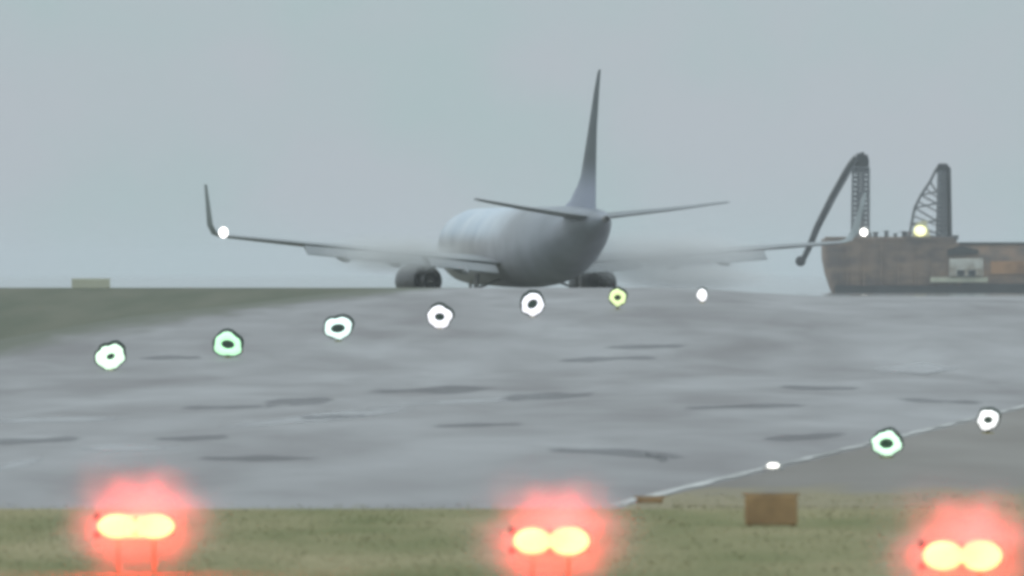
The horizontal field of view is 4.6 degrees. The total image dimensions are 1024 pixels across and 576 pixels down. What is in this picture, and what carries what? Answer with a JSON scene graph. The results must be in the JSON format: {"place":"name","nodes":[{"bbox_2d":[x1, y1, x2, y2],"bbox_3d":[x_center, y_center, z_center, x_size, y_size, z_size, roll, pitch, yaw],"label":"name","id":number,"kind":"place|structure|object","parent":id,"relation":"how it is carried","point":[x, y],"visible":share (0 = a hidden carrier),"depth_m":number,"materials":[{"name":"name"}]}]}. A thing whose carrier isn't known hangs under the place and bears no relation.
{"place":"outdoors","nodes":[
{"label":"outdoors","id":0,"kind":"place"},
{"bbox_2d":[0,288,374,338],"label":"grass verge","id":1,"kind":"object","parent":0,"point":[24,311],"depth_m":564.67,"materials":[{"name":"green plant"}]},
{"bbox_2d":[71,278,110,288],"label":"sign board","id":2,"kind":"object","parent":1,"relation":"on","point":[90,282],"visible":1,"depth_m":613.94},
{"bbox_2d":[0,288,1023,508],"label":"runway","id":3,"kind":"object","parent":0,"point":[573,398],"visible":0.91,"depth_m":363.84,"materials":[{"name":"grey asphalt"}]},
{"bbox_2d":[94,340,125,369],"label":"runway lamp","id":4,"kind":"object","parent":3,"relation":"on","point":[111,355],"visible":1,"depth_m":439.90,"materials":[{"name":"white glass"}]},
{"bbox_2d":[213,328,243,357],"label":"runway lamp","id":5,"kind":"object","parent":3,"relation":"on","point":[227,344],"visible":1,"depth_m":459.94,"materials":[{"name":"green"}]},
{"bbox_2d":[323,314,354,341],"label":"runway lamp","id":6,"kind":"object","parent":3,"relation":"on","point":[338,327],"visible":1,"depth_m":479.96,"materials":[{"name":"white glass"}]},
{"bbox_2d":[426,302,454,328],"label":"runway lamp","id":7,"kind":"object","parent":3,"relation":"on","point":[439,316],"visible":1,"depth_m":499.93,"materials":[{"name":"white glass"}]},
{"bbox_2d":[520,290,544,316],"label":"runway lamp","id":8,"kind":"object","parent":3,"relation":"on","point":[532,303],"visible":1,"depth_m":519.96,"materials":[{"name":"white glass"}]},
{"bbox_2d":[204,69,866,287],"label":"airliner","id":9,"kind":"object","parent":3,"relation":"on","point":[514,245],"visible":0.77,"depth_m":685.46,"materials":[{"name":"grey metal"}]},
{"bbox_2d":[608,286,627,309],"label":"runway lamp","id":10,"kind":"object","parent":3,"relation":"on","point":[617,298],"visible":1,"depth_m":539.94,"materials":[{"name":"yellow glass"}]},
{"bbox_2d":[696,287,707,302],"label":"runway lamp","id":11,"kind":"object","parent":3,"relation":"on","point":[701,294],"visible":1,"depth_m":559.89,"materials":[{"name":"white glass"}]},
{"bbox_2d":[609,405,1023,504],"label":"edge line","id":12,"kind":"object","parent":3,"relation":"on","point":[659,493],"visible":0.84,"depth_m":231.67,"materials":[{"name":"white paint"}]},
{"bbox_2d":[0,288,1023,575],"bbox_3d":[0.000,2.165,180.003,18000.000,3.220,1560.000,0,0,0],"label":"ground","id":13,"kind":"structure","parent":0,"point":[762,554],"depth_m":165.62,"materials":[{"name":"green plant"}]},
{"bbox_2d":[94,513,173,572],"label":"red twin lamp","id":14,"kind":"object","parent":13,"relation":"on","point":[119,526],"visible":1,"depth_m":148.53,"materials":[{"name":"red"}]},
{"bbox_2d":[509,527,588,575],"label":"red twin lamp","id":15,"kind":"object","parent":13,"relation":"on","point":[568,541],"visible":1,"depth_m":140.41,"materials":[{"name":"red"}]},
{"bbox_2d":[633,496,665,502],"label":"marker board","id":16,"kind":"object","parent":13,"relation":"on","point":[649,499],"visible":1,"depth_m":191.95,"materials":[{"name":"orange paint"}]},
{"bbox_2d":[742,493,799,525],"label":"marker board","id":17,"kind":"object","parent":13,"relation":"on","point":[770,508],"visible":1,"depth_m":175.94,"materials":[{"name":"orange paint"}]},
{"bbox_2d":[919,540,1001,575],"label":"red twin lamp","id":18,"kind":"object","parent":13,"relation":"on","point":[979,556],"visible":1,"depth_m":133.11,"materials":[{"name":"red"}]},
{"bbox_2d":[0,275,1023,295],"bbox_3d":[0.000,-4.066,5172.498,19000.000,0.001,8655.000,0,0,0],"label":"sea","id":19,"kind":"structure","parent":0,"point":[812,285],"depth_m":2925.91,"materials":[{"name":"liquid"}]},
{"bbox_2d":[821,231,1023,292],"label":"work barge","id":20,"kind":"object","parent":19,"relation":"on","point":[904,263],"visible":0.94,"depth_m":1493.54,"materials":[{"name":"paint"}]},
{"bbox_2d":[795,152,871,265],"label":"deck crane","id":21,"kind":"object","parent":20,"relation":"on","point":[858,164],"visible":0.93,"depth_m":1496.35,"materials":[{"name":"grey metal"}]},
{"bbox_2d":[908,164,953,236],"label":"deck crane","id":22,"kind":"object","parent":20,"relation":"on","point":[921,229],"visible":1,"depth_m":1496.31,"materials":[{"name":"grey metal"}]},
{"bbox_2d":[0,0,1023,274],"label":"sky","id":23,"kind":"structure","parent":0,"point":[371,123],"materials":[{"name":"grey"}]},
{"bbox_2d":[622,409,1023,508],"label":"runway shoulder","id":24,"kind":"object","parent":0,"point":[967,459],"visible":0.93,"depth_m":216.26},
{"bbox_2d":[762,463,783,469],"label":"inset lamp","id":25,"kind":"object","parent":24,"relation":"on","point":[773,466],"visible":1,"depth_m":224.40,"materials":[{"name":"metal"}]},
{"bbox_2d":[870,427,903,457],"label":"runway lamp","id":26,"kind":"object","parent":24,"relation":"on","point":[885,443],"visible":1,"depth_m":238.96,"materials":[{"name":"white"}]},
{"bbox_2d":[976,407,1000,433],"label":"runway lamp","id":27,"kind":"object","parent":24,"relation":"on","point":[988,420],"visible":1,"depth_m":274.96,"materials":[{"name":"white"}]}
]}

